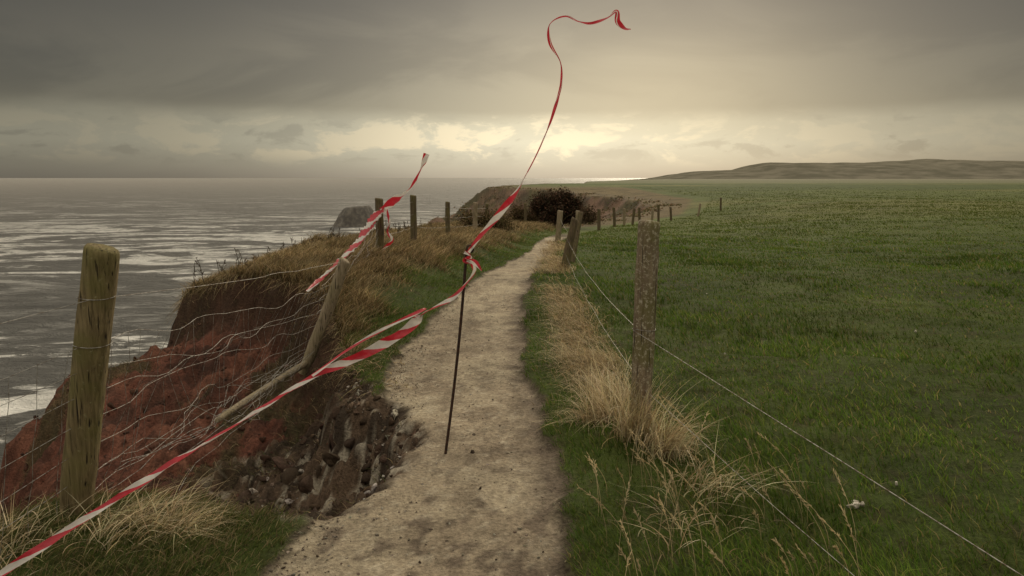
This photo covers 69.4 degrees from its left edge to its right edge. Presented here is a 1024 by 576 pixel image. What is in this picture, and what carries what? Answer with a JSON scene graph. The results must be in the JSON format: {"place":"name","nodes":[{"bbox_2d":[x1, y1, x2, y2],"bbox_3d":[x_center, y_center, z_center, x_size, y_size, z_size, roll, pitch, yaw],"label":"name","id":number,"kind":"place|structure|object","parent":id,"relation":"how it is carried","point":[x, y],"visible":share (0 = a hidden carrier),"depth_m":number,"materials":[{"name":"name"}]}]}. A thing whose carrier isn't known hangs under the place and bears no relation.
{"place":"outdoors","nodes":[
{"label":"outdoors","id":0,"kind":"place"},
{"bbox_2d":[0,178,644,467],"bbox_3d":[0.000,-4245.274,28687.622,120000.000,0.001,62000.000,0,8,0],"label":"sea","id":1,"kind":"structure","parent":0,"point":[160,234],"depth_m":481.02,"materials":[{"name":"grey liquid"}]},
{"bbox_2d":[333,205,375,226],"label":"sea stack","id":2,"kind":"object","parent":1,"relation":"in","point":[357,216],"visible":0.73,"depth_m":557.75,"materials":[{"name":"grey stone"}]},
{"bbox_2d":[176,220,566,396],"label":"bank grass","id":3,"kind":"structure","parent":0,"point":[437,237],"depth_m":10.70,"materials":[{"name":"brown plant"}]},
{"bbox_2d":[266,284,567,575],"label":"path gravel","id":4,"kind":"structure","parent":0,"point":[336,529],"depth_m":3.87,"materials":[{"name":"beige gravel"}]},
{"bbox_2d":[0,179,1023,575],"bbox_3d":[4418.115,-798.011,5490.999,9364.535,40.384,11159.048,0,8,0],"label":"ground","id":5,"kind":"structure","parent":0,"point":[472,537],"depth_m":6.01,"materials":[{"name":"green plant"}]},
{"bbox_2d":[0,483,310,575],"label":"grass mound","id":6,"kind":"object","parent":5,"relation":"on","point":[182,561],"depth_m":3.23,"materials":[{"name":"green plant"}]},
{"bbox_2d":[19,298,332,503],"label":"red clods","id":7,"kind":"object","parent":5,"relation":"on","point":[187,470],"visible":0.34,"depth_m":7.74,"materials":[{"name":"red soil"}]},
{"bbox_2d":[1,274,404,519],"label":"slipped turf","id":8,"kind":"structure","parent":5,"relation":"on","point":[268,471],"depth_m":7.16,"materials":[{"name":"brown plant"}]},
{"bbox_2d":[0,195,526,562],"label":"wire fence","id":9,"kind":"object","parent":5,"relation":"on","point":[92,342],"visible":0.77,"depth_m":3.44,"materials":[{"name":"brown wood"}]},
{"bbox_2d":[306,153,428,291],"bbox_3d":[-1.796,-1.058,10.115,1.004,1.666,4.323,0,8,0],"label":"barrier tape","id":10,"kind":"object","parent":9,"relation":"attached to","point":[376,215],"visible":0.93,"depth_m":11.65,"materials":[{"name":"plastic"}]},
{"bbox_2d":[131,370,424,515],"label":"rubble rocks","id":11,"kind":"object","parent":5,"relation":"on","point":[361,494],"visible":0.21,"depth_m":5.38,"materials":[{"name":"grey stone"}]},
{"bbox_2d":[158,234,420,405],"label":"overhanging turf","id":12,"kind":"structure","parent":5,"relation":"on","point":[290,287],"depth_m":8.51,"materials":[{"name":"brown plant"}]},
{"bbox_2d":[194,219,431,288],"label":"dead weeds","id":13,"kind":"object","parent":5,"relation":"on","point":[330,236],"visible":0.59,"depth_m":12.65,"materials":[{"name":"brown plant"}]},
{"bbox_2d":[232,396,400,514],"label":"soil clods","id":14,"kind":"object","parent":5,"relation":"on","point":[288,475],"visible":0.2,"depth_m":5.52,"materials":[{"name":"brown soil"}]},
{"bbox_2d":[444,244,473,453],"bbox_3d":[-0.320,0.409,4.386,0.200,1.339,0.032,0,8,0],"label":"iron stake","id":15,"kind":"object","parent":5,"relation":"on","point":[457,357],"visible":0.96,"depth_m":4.37,"materials":[{"name":"black metal"}]},
{"bbox_2d":[0,10,630,575],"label":"barrier tape","id":16,"kind":"object","parent":15,"relation":"attached to","point":[412,324],"visible":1,"depth_m":3.68,"materials":[{"name":"plastic"}]},
{"bbox_2d":[454,202,517,232],"bbox_3d":[-0.898,-2.345,24.988,2.319,1.175,2.325,0,8,0],"label":"bush","id":17,"kind":"object","parent":5,"relation":"on","point":[483,220],"visible":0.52,"depth_m":24.44,"materials":[{"name":"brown plant"}]},
{"bbox_2d":[502,201,541,222],"bbox_3d":[0.446,-3.799,37.982,3.109,1.544,1.999,-5,10,-28],"label":"bush","id":18,"kind":"object","parent":5,"relation":"on","point":[517,214],"visible":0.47,"depth_m":37.56,"materials":[{"name":"green plant"}]},
{"bbox_2d":[424,186,681,226],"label":"bracken","id":19,"kind":"object","parent":5,"relation":"on","point":[647,209],"visible":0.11,"depth_m":78.77,"materials":[{"name":"brown plant"}]},
{"bbox_2d":[526,185,587,226],"bbox_3d":[2.161,-3.947,35.764,3.021,2.216,2.595,0,8,0],"label":"bush","id":20,"kind":"object","parent":5,"relation":"on","point":[544,208],"visible":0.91,"depth_m":35.39,"materials":[{"name":"green plant"}]},
{"bbox_2d":[565,203,605,223],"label":"bush","id":21,"kind":"object","parent":5,"relation":"on","point":[590,217],"visible":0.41,"depth_m":44.54,"materials":[{"name":"green plant"}]},
{"bbox_2d":[555,197,1022,575],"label":"wire fence","id":22,"kind":"object","parent":5,"relation":"on","point":[645,295],"visible":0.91,"depth_m":4.45,"materials":[{"name":"brown wood"}]},
{"bbox_2d":[706,265,916,508],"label":"white stones","id":23,"kind":"object","parent":5,"relation":"on","point":[856,506],"visible":0.81,"depth_m":3.52,"materials":[{"name":"white stone"}]},
{"bbox_2d":[0,0,1023,177],"label":"sky","id":24,"kind":"structure","parent":0,"point":[89,88],"materials":[{"name":"grey"}]},
{"bbox_2d":[513,238,631,436],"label":"dry grass","id":25,"kind":"structure","parent":0,"point":[555,265],"depth_m":7.50,"materials":[{"name":"beige plant"}]},
{"bbox_2d":[577,375,861,575],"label":"seeding grass","id":26,"kind":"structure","parent":0,"point":[701,504],"depth_m":3.29,"materials":[{"name":"beige plant"}]},
{"bbox_2d":[520,186,1023,575],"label":"grass","id":27,"kind":"structure","parent":0,"point":[712,260],"depth_m":6.02,"materials":[{"name":"green plant"}]},
{"bbox_2d":[617,159,1023,180],"bbox_3d":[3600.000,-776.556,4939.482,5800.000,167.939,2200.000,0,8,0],"label":"distant hills","id":28,"kind":"structure","parent":0,"point":[938,169],"depth_m":4288.54,"materials":[{"name":"green plant"}]}
]}

